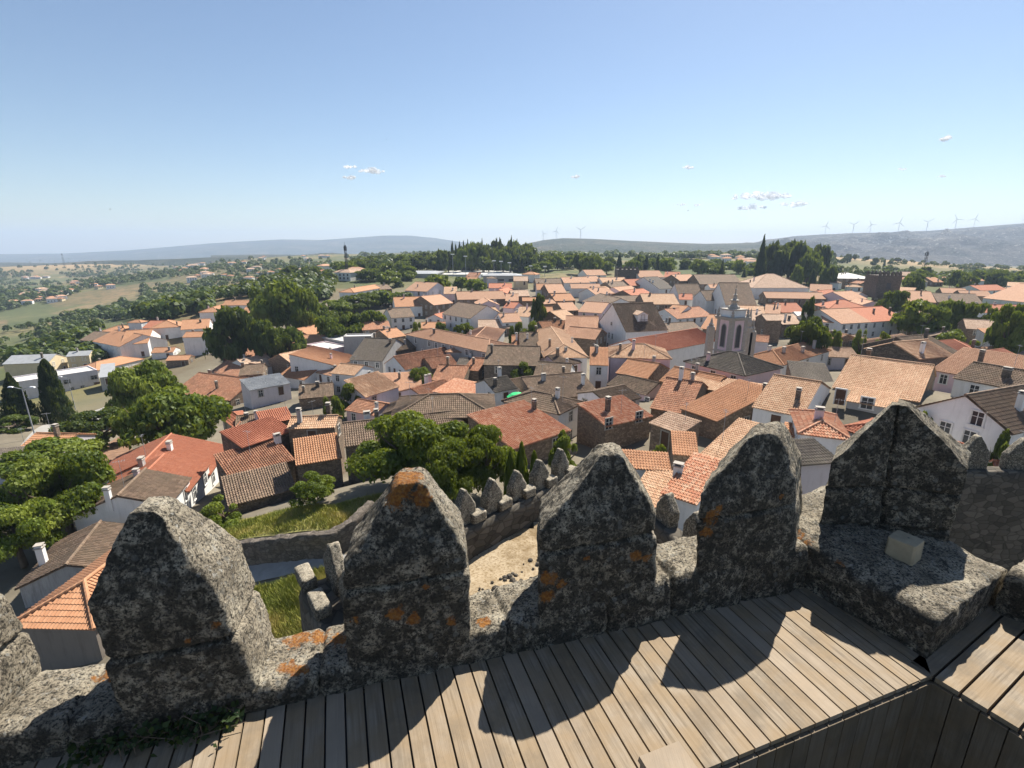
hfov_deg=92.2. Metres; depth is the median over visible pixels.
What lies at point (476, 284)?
tree
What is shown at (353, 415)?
window
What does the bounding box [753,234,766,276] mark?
conifer tree
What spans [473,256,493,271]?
tree
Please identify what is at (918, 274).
tree
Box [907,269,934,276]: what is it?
tree
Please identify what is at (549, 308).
house
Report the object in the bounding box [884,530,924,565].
stone block
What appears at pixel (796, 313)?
house
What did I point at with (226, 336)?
tree
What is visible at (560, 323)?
house
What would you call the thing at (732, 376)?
window
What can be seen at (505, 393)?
door
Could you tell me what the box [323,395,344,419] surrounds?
bush
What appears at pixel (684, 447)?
house
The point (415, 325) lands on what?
bush
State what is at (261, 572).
lane
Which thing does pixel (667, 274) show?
house
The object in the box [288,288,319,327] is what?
tree
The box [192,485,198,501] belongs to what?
window
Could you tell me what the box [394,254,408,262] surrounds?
tree
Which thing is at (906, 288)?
house
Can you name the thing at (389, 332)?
house
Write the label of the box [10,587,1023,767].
timber deck
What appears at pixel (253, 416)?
house
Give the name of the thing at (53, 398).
cypress tree
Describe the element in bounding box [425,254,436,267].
tree
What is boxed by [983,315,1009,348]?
tree
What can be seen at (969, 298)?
house
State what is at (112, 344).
house
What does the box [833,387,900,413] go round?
house
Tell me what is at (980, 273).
tree
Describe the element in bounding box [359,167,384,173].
cloud
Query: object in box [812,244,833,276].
tree
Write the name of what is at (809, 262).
tree
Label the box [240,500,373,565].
stone wall
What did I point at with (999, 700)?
deck joists
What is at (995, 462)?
house
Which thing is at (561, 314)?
house
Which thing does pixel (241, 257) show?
hills
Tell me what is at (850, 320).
house
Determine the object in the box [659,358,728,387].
house
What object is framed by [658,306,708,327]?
house
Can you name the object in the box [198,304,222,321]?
house
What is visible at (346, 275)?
distant house
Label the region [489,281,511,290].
house
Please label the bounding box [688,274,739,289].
house
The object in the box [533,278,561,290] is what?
house
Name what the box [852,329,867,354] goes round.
bush
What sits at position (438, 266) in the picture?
conifer tree
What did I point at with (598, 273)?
house
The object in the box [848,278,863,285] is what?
house
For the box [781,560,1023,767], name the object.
side parapet
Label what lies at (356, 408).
house
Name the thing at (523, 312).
house
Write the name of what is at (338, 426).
window
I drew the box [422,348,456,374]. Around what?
house
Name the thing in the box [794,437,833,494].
house
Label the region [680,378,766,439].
house
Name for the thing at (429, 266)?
tree
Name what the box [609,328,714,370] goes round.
church nave
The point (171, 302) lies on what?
valley woodland
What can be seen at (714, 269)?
tree
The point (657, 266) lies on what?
conifer tree
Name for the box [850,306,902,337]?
house
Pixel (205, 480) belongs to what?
window
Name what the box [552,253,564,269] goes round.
tree
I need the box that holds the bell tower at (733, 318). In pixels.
[712,285,751,353]
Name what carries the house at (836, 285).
on the ground at (12, 572)
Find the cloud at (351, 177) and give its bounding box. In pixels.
[342,175,355,178]
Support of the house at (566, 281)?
on the ground at (12, 572)
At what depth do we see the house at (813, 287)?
257.54 m
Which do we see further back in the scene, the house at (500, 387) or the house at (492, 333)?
the house at (492, 333)
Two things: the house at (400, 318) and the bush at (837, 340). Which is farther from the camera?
the house at (400, 318)
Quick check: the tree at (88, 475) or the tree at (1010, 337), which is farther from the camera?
the tree at (1010, 337)
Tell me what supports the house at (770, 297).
on the ground at (12, 572)
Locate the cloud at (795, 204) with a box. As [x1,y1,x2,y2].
[781,201,808,206]
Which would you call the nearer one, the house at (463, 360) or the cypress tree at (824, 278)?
the house at (463, 360)
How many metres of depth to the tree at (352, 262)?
362.42 m
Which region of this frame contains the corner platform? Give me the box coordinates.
[797,402,1006,690]
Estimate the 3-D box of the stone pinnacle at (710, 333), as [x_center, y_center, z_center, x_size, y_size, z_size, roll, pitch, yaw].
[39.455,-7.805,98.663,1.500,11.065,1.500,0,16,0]
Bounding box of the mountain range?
[746,223,1023,265]
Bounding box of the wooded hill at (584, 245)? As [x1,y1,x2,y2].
[527,238,780,252]
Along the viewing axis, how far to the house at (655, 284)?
262.42 m
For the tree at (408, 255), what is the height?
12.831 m
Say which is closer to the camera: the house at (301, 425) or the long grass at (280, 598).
the long grass at (280, 598)
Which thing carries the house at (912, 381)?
on the ground at (12, 572)
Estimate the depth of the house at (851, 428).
47.83 m
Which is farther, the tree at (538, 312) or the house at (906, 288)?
the house at (906, 288)
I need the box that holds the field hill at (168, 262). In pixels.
[0,257,235,266]
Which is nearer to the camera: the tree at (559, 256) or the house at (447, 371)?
the house at (447, 371)
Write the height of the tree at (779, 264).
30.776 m
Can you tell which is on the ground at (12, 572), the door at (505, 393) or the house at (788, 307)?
the house at (788, 307)
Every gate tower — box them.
[614,266,638,278]
[862,270,902,297]
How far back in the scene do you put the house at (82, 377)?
153.27 m
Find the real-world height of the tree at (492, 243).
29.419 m
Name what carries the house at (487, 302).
on the ground at (12, 572)
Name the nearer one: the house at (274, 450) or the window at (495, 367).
the house at (274, 450)
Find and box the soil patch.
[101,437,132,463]
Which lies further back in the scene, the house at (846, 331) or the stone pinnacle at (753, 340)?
the house at (846, 331)
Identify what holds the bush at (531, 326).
on the ground at (12, 572)
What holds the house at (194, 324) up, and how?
on the ground at (12, 572)
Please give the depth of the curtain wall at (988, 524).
26.12 m
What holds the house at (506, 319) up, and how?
on the ground at (12, 572)
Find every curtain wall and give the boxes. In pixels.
[294,541,344,631]
[454,448,574,560]
[653,492,698,543]
[949,434,1023,572]
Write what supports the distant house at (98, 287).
on the ground at (12, 572)
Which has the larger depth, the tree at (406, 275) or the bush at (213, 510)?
the tree at (406, 275)
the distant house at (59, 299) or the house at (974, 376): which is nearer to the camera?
the house at (974, 376)
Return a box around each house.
[0,429,24,483]
[2,352,68,376]
[13,366,99,399]
[13,520,124,607]
[17,548,111,671]
[21,299,33,304]
[21,413,96,453]
[46,297,57,303]
[55,295,67,298]
[57,297,65,301]
[66,348,95,367]
[74,459,191,530]
[80,328,108,342]
[81,356,143,378]
[92,326,167,357]
[94,285,102,288]
[99,363,114,390]
[102,323,128,331]
[105,433,223,488]
[106,284,115,288]
[108,453,211,507]
[121,329,160,357]
[127,319,147,329]
[142,317,164,328]
[149,319,181,338]
[151,346,180,359]
[165,355,194,367]
[180,318,212,338]
[182,329,209,355]
[183,369,246,405]
[186,276,196,282]
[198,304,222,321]
[201,273,211,277]
[212,358,254,376]
[213,431,295,499]
[219,416,290,452]
[221,461,295,513]
[222,297,248,307]
[223,348,254,361]
[223,410,248,429]
[231,354,272,374]
[235,403,257,425]
[239,360,267,377]
[239,371,291,408]
[243,276,254,279]
[256,399,291,425]
[268,349,300,373]
[281,366,316,387]
[286,400,345,481]
[288,345,351,371]
[292,334,324,343]
[293,432,343,495]
[297,325,318,333]
[298,381,334,409]
[306,341,344,352]
[316,365,336,382]
[317,264,331,269]
[322,332,356,343]
[330,356,373,394]
[334,269,357,280]
[339,284,379,301]
[342,405,462,484]
[343,333,372,354]
[343,368,399,403]
[345,398,389,420]
[349,333,403,372]
[361,321,390,332]
[375,326,405,338]
[376,283,391,291]
[382,372,421,395]
[382,389,430,415]
[383,306,414,329]
[384,347,446,372]
[390,382,495,424]
[392,294,422,316]
[396,338,415,354]
[400,373,447,395]
[404,282,443,295]
[405,328,513,357]
[413,294,452,316]
[420,318,445,328]
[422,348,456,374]
[427,310,442,321]
[432,356,471,380]
[432,378,475,392]
[442,301,499,331]
[444,287,456,303]
[445,326,505,361]
[455,289,505,305]
[457,351,471,364]
[466,272,480,278]
[467,357,483,381]
[467,387,570,465]
[474,297,499,311]
[474,359,517,405]
[478,317,510,335]
[483,344,540,378]
[486,275,497,286]
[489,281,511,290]
[494,287,511,294]
[495,312,521,333]
[501,387,584,438]
[503,300,522,312]
[505,292,518,302]
[508,289,529,303]
[510,363,595,398]
[512,323,518,344]
[513,276,527,288]
[514,304,536,328]
[519,325,538,345]
[522,270,539,282]
[522,297,535,306]
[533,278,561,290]
[533,351,575,374]
[535,282,548,295]
[536,317,564,328]
[537,309,572,322]
[537,326,588,374]
[540,347,581,371]
[541,284,566,297]
[543,298,555,305]
[544,306,552,311]
[545,291,575,304]
[552,299,578,314]
[560,276,589,290]
[564,315,598,330]
[566,326,606,355]
[569,282,599,296]
[577,384,641,404]
[577,389,652,447]
[578,269,605,277]
[578,300,610,319]
[579,286,614,301]
[582,292,630,305]
[583,275,598,282]
[589,343,608,388]
[598,277,624,284]
[599,302,667,346]
[600,279,627,287]
[607,335,672,381]
[607,373,660,400]
[608,293,637,301]
[610,285,635,292]
[611,288,648,295]
[615,344,669,382]
[621,278,639,288]
[622,449,670,478]
[635,276,671,292]
[636,270,663,278]
[636,292,679,310]
[641,460,684,509]
[649,403,701,456]
[650,359,707,425]
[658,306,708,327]
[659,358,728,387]
[660,452,721,530]
[661,304,691,315]
[662,273,691,286]
[663,317,702,331]
[664,271,680,277]
[669,283,699,299]
[669,430,698,470]
[678,292,692,306]
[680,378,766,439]
[683,350,783,383]
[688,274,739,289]
[690,375,761,393]
[692,290,713,313]
[701,314,716,338]
[701,409,759,458]
[705,283,716,289]
[710,256,720,259]
[712,282,756,314]
[720,254,731,257]
[721,257,730,261]
[738,305,764,313]
[739,273,809,298]
[746,309,762,321]
[752,373,830,423]
[754,331,831,374]
[754,334,769,353]
[755,314,782,342]
[758,291,826,306]
[764,300,801,313]
[765,301,780,313]
[777,313,800,337]
[784,422,794,438]
[785,360,833,381]
[789,399,849,454]
[791,312,805,315]
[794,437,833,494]
[796,306,870,336]
[809,284,831,291]
[814,289,832,293]
[814,299,865,310]
[821,306,833,330]
[822,346,855,369]
[823,290,866,301]
[829,281,842,289]
[829,330,853,346]
[832,334,936,403]
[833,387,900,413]
[837,272,864,288]
[844,329,868,338]
[844,418,963,443]
[845,283,862,291]
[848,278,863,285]
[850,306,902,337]
[851,289,867,297]
[851,298,875,306]
[861,325,956,354]
[864,335,951,365]
[866,333,906,342]
[900,287,915,290]
[902,329,912,334]
[905,289,936,304]
[915,384,1023,459]
[926,277,942,286]
[928,326,959,340]
[932,292,981,305]
[933,345,1023,392]
[935,286,965,292]
[939,339,975,350]
[950,361,1023,396]
[953,290,990,301]
[957,318,993,343]
[961,283,1004,293]
[974,302,1016,317]
[974,328,991,348]
[980,346,992,349]
[982,283,1023,304]
[989,430,1023,465]
[990,348,1014,353]
[1007,282,1023,286]
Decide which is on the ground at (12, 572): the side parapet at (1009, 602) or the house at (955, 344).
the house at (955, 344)
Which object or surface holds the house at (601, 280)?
on the ground at (12, 572)
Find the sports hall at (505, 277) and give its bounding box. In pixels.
[482,273,521,282]
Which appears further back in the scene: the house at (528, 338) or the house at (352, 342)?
the house at (352, 342)
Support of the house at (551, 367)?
on the ground at (12, 572)
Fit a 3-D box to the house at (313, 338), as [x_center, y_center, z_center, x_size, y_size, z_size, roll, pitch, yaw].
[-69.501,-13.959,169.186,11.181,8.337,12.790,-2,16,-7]
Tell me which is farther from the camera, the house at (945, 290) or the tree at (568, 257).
the tree at (568, 257)
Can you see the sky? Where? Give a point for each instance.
(206, 119)
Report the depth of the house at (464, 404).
62.23 m
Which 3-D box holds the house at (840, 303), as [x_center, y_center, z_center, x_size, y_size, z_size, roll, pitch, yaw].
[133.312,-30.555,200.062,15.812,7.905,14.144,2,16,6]
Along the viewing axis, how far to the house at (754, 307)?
181.01 m
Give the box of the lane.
[248,555,345,581]
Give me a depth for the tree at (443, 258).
392.13 m
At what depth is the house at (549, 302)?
196.70 m
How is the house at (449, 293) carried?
on the ground at (12, 572)
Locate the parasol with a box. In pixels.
[507,392,520,397]
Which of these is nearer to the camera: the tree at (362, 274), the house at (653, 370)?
the house at (653, 370)
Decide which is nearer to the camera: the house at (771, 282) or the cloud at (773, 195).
the house at (771, 282)
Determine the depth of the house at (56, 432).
70.25 m
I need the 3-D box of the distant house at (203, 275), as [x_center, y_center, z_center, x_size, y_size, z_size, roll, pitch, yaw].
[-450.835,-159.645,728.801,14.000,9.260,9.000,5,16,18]
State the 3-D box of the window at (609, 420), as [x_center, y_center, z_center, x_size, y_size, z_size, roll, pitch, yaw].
[11.442,4.667,58.102,1.340,1.540,0.160,-9,18,-29]
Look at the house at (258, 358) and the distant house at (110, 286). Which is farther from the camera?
the distant house at (110, 286)
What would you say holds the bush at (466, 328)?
on the ground at (12, 572)
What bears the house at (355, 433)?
on the ground at (12, 572)
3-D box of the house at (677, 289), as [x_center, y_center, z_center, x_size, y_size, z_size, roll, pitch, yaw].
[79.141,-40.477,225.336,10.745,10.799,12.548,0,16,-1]
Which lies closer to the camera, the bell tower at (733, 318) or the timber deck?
the timber deck
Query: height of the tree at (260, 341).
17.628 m
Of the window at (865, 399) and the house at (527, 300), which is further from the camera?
the house at (527, 300)
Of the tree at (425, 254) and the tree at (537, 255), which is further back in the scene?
the tree at (425, 254)
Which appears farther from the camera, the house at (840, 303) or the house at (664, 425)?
the house at (840, 303)
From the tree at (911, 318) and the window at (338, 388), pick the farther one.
the tree at (911, 318)
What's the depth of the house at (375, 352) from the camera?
125.52 m
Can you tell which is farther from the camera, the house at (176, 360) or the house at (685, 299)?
the house at (685, 299)
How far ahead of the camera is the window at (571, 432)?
65.12 m
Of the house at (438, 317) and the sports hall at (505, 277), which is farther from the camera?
the sports hall at (505, 277)
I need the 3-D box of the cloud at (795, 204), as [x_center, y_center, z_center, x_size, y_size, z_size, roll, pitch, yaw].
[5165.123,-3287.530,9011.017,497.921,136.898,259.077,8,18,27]
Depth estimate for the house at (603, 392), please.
72.37 m
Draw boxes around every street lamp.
[7,386,34,433]
[59,376,75,409]
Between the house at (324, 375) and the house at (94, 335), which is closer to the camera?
the house at (324, 375)
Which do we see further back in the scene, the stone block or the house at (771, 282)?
the house at (771, 282)
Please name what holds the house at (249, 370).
on the ground at (12, 572)
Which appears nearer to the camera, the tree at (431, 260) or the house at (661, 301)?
the house at (661, 301)
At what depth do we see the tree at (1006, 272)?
353.72 m
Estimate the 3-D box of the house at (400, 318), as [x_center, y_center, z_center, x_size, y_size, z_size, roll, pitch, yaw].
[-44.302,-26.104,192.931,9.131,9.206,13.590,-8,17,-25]
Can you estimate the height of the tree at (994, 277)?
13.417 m
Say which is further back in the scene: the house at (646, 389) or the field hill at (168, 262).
the field hill at (168, 262)
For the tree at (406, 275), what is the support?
on the ground at (12, 572)
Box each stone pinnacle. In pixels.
[704,318,714,355]
[744,308,752,355]
[748,320,756,356]
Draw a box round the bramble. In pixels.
[57,699,246,767]
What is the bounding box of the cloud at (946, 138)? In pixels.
[939,135,951,141]
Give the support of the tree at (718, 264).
on the ground at (12, 572)
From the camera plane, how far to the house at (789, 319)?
156.07 m
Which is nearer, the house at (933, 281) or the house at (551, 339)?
the house at (551, 339)
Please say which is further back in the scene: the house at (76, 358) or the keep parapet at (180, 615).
the house at (76, 358)
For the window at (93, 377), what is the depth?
157.13 m
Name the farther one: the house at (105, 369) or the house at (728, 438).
the house at (105, 369)
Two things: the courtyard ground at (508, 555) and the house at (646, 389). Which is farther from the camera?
the house at (646, 389)
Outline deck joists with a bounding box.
[214,620,1023,767]
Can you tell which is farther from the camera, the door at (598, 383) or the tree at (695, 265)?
the tree at (695, 265)
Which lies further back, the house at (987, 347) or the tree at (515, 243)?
the tree at (515, 243)
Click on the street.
(43, 428)
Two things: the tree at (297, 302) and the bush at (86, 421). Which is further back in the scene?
the tree at (297, 302)
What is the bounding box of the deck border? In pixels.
[854,638,921,687]
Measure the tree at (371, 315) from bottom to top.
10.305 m
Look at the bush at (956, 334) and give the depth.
116.99 m
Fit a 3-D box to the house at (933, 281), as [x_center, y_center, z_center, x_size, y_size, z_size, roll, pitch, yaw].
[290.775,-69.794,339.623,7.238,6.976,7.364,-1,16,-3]
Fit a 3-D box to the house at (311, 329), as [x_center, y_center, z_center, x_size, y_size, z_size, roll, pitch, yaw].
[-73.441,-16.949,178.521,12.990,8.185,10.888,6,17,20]
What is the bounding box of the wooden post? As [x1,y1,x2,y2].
[638,741,696,767]
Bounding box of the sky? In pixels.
[0,0,1023,253]
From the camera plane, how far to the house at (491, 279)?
304.06 m
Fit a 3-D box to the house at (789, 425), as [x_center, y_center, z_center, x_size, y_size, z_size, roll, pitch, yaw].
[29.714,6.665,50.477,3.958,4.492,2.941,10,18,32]
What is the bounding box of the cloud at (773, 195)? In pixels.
[732,191,791,199]
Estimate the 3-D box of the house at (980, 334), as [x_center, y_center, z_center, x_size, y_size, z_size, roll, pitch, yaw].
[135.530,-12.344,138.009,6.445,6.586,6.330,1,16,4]
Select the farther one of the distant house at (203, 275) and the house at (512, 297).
the distant house at (203, 275)
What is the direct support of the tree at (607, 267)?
on the ground at (12, 572)
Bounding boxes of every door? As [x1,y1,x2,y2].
[503,391,508,403]
[595,380,601,388]
[659,429,669,449]
[769,412,782,421]
[833,387,847,405]
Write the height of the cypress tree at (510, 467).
7.067 m
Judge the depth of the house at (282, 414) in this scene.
66.18 m
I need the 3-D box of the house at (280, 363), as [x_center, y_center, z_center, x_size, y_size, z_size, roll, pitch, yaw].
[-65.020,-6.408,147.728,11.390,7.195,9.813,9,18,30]
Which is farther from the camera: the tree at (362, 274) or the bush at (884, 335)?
the tree at (362, 274)
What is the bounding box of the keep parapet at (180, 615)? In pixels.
[0,421,807,767]
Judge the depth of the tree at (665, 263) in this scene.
408.77 m
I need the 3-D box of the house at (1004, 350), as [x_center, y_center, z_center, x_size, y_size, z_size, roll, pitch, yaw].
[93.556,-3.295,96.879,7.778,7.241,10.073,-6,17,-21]
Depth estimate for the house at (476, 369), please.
108.01 m
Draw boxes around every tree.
[0,372,43,424]
[0,436,108,479]
[0,449,116,534]
[0,496,73,568]
[37,358,77,423]
[104,359,189,408]
[108,385,232,449]
[202,305,261,361]
[246,284,279,326]
[247,316,277,357]
[249,279,315,328]
[273,325,306,354]
[283,265,298,273]
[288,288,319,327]
[288,470,335,507]
[306,266,320,272]
[306,304,339,324]
[314,315,345,337]
[318,299,357,318]
[329,261,344,269]
[336,262,355,270]
[336,312,363,333]
[340,294,371,312]
[344,410,468,483]
[346,260,358,266]
[354,268,378,280]
[356,259,366,268]
[356,292,382,307]
[360,258,373,265]
[360,310,386,321]
[366,263,376,268]
[367,289,399,305]
[375,255,387,260]
[376,263,395,275]
[376,270,401,284]
[390,292,412,299]
[392,276,404,286]
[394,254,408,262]
[394,260,405,270]
[397,265,416,274]
[401,258,413,265]
[401,270,414,279]
[402,253,413,257]
[408,255,427,270]
[408,367,432,383]
[412,437,484,501]
[414,251,430,259]
[422,264,434,270]
[424,274,451,286]
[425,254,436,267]
[435,248,443,270]
[435,250,448,270]
[444,250,454,271]
[452,277,466,290]
[453,247,458,270]
[453,247,469,271]
[463,278,486,290]
[464,241,478,270]
[465,424,517,492]
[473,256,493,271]
[477,244,489,270]
[488,245,501,270]
[490,240,504,247]
[493,248,511,271]
[496,237,501,270]
[503,447,515,495]
[505,247,520,271]
[506,240,517,246]
[512,245,524,270]
[513,262,523,268]
[515,441,528,484]
[519,249,537,265]
[521,243,533,249]
[523,247,540,259]
[525,264,541,272]
[527,450,536,483]
[530,293,546,321]
[539,261,554,271]
[540,252,547,259]
[541,256,556,270]
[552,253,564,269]
[556,260,570,268]
[564,255,573,267]
[569,253,584,271]
[579,255,597,270]
[592,253,603,268]
[601,260,613,273]
[603,256,616,266]
[615,253,621,268]
[622,261,635,268]
[630,259,641,269]
[633,254,645,259]
[642,255,649,269]
[649,258,655,268]
[655,259,660,270]
[659,257,673,270]
[679,258,691,267]
[688,259,707,272]
[696,263,711,273]
[707,259,724,263]
[709,265,720,273]
[710,263,727,269]
[718,263,725,273]
[721,261,734,266]
[731,259,746,273]
[741,269,746,276]
[746,261,756,269]
[746,268,753,274]
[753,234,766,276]
[765,240,791,275]
[771,239,812,276]
[784,316,831,349]
[790,265,803,283]
[795,250,825,284]
[807,269,816,286]
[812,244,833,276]
[817,267,829,283]
[828,265,838,281]
[874,290,910,311]
[889,298,951,333]
[901,275,925,290]
[904,272,926,281]
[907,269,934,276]
[921,266,932,271]
[938,298,966,329]
[946,269,969,287]
[951,301,998,329]
[955,274,980,287]
[968,269,988,282]
[983,270,1003,284]
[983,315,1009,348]
[985,302,1023,353]
[986,268,999,272]
[998,274,1016,287]
[999,269,1011,275]
[1011,271,1023,281]
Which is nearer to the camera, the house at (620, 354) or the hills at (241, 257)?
the house at (620, 354)
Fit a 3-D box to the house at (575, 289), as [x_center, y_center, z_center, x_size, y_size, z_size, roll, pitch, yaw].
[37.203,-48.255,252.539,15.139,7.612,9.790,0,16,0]
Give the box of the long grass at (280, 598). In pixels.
[253,563,325,637]
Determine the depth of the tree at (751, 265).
398.76 m
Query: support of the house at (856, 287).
on the ground at (12, 572)
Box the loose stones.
[478,557,538,590]
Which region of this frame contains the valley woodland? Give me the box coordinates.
[0,249,1023,362]
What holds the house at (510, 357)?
on the ground at (12, 572)
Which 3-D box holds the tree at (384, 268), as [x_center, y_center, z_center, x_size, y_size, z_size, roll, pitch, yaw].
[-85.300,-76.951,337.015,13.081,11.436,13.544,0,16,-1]
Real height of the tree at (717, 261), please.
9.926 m
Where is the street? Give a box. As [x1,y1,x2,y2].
[21,407,123,444]
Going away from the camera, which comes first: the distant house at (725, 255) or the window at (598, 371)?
the window at (598, 371)
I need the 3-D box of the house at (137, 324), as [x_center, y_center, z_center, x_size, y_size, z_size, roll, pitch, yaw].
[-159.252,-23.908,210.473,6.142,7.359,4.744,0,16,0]
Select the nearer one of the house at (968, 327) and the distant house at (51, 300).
the house at (968, 327)
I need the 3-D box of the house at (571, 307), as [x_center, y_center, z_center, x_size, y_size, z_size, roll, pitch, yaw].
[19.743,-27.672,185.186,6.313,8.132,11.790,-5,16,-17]
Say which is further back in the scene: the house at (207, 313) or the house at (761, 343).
the house at (207, 313)
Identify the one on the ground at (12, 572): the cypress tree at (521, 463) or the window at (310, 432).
the cypress tree at (521, 463)
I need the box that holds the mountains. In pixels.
[0,236,483,262]
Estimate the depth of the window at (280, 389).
112.19 m
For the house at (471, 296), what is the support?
on the ground at (12, 572)
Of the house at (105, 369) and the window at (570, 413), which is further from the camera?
the house at (105, 369)
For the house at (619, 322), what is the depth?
133.57 m
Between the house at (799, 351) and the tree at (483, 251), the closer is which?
the house at (799, 351)
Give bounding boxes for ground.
[0,252,1022,668]
[468,522,538,595]
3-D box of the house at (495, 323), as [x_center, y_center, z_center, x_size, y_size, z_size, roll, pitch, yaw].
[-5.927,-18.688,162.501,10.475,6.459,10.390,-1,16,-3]
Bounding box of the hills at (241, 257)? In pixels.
[211,252,411,262]
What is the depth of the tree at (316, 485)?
41.30 m
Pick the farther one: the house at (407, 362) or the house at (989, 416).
the house at (407, 362)
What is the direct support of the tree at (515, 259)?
on the ground at (12, 572)
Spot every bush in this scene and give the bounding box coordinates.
[0,414,38,433]
[48,406,132,441]
[199,494,241,528]
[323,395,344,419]
[340,383,360,411]
[411,321,422,331]
[435,322,449,330]
[453,322,473,333]
[508,321,525,343]
[510,361,533,377]
[521,320,539,331]
[548,429,578,467]
[651,444,666,451]
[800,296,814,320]
[829,329,842,346]
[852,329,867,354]
[875,331,890,340]
[935,329,985,347]
[987,428,1010,465]
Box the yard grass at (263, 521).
[223,493,381,538]
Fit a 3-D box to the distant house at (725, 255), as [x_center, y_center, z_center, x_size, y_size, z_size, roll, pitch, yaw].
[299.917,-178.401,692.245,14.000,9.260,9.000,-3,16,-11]
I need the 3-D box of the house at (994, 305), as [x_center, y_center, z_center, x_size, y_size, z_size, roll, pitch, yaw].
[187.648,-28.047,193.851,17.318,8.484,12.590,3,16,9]
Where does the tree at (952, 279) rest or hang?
on the ground at (12, 572)
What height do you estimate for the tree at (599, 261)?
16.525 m
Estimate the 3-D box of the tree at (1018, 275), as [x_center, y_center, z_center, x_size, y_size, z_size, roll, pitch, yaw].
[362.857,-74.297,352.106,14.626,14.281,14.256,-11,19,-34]
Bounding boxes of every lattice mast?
[343,242,347,268]
[922,251,928,266]
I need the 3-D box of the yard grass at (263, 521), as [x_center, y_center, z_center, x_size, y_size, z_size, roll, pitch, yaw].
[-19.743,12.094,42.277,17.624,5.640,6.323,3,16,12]
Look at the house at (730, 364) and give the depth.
78.93 m
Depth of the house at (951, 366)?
73.91 m
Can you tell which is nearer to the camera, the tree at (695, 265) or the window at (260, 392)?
the window at (260, 392)
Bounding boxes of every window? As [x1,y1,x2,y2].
[63,379,70,384]
[90,375,97,379]
[183,485,187,502]
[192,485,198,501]
[202,471,208,486]
[211,471,216,485]
[257,390,263,397]
[278,386,283,394]
[306,429,316,436]
[335,375,339,381]
[336,386,340,392]
[337,422,340,436]
[350,412,355,420]
[494,366,497,373]
[552,436,557,447]
[568,409,573,422]
[569,428,572,438]
[595,366,601,374]
[604,416,613,430]
[634,410,643,423]
[730,374,736,379]
[858,396,875,410]
[937,373,948,384]
[938,419,953,434]
[960,428,978,442]
[966,409,987,428]
[967,383,981,392]
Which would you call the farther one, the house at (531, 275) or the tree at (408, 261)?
the tree at (408, 261)
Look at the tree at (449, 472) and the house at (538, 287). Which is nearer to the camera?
the tree at (449, 472)
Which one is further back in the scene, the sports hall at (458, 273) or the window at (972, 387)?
the sports hall at (458, 273)
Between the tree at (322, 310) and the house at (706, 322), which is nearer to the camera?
the house at (706, 322)
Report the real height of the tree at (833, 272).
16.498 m
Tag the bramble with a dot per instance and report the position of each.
(92, 752)
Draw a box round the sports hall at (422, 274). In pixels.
[391,271,443,277]
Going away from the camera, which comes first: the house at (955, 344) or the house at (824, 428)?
the house at (824, 428)
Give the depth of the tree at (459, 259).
396.75 m
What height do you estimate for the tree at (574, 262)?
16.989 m
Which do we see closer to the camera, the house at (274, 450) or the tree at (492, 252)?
the house at (274, 450)
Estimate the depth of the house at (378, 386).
94.63 m
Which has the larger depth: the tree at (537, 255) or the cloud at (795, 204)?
the cloud at (795, 204)
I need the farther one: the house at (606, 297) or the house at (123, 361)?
the house at (606, 297)
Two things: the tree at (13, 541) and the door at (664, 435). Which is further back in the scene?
the door at (664, 435)
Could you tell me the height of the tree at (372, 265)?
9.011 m
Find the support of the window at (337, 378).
in the house at (340, 372)
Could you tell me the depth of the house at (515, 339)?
123.80 m
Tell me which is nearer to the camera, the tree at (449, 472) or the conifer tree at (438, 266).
the tree at (449, 472)
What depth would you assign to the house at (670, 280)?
310.63 m
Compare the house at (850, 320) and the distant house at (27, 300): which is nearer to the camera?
the house at (850, 320)
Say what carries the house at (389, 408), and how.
on the ground at (12, 572)
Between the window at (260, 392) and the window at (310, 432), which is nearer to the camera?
the window at (310, 432)
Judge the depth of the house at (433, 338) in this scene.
125.14 m
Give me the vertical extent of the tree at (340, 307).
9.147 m
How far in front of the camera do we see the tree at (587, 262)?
368.26 m
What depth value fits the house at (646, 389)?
82.61 m
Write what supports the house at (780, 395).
on the ground at (12, 572)
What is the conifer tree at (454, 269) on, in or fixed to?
on the ground at (12, 572)
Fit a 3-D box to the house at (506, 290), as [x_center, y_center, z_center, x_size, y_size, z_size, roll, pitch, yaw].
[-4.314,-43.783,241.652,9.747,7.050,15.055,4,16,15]
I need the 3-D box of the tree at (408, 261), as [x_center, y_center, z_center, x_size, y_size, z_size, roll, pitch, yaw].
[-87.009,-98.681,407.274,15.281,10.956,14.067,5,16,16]
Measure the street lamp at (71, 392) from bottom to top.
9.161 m
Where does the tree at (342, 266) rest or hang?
on the ground at (12, 572)
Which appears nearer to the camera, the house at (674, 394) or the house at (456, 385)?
the house at (674, 394)
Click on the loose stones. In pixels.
(510, 577)
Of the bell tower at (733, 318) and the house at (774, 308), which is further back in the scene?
the house at (774, 308)
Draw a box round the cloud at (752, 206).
[738,204,766,209]
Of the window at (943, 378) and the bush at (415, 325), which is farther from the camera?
the bush at (415, 325)
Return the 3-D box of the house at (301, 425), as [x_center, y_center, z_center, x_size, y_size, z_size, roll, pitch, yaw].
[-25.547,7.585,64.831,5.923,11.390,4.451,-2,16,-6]
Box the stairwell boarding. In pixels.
[720,680,1023,767]
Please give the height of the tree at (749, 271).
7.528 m
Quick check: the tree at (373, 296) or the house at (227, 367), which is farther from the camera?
the tree at (373, 296)
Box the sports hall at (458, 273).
[442,271,512,276]
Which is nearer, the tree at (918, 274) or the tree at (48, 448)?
the tree at (48, 448)
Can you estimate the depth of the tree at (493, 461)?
42.75 m
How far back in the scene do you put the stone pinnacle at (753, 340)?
97.49 m

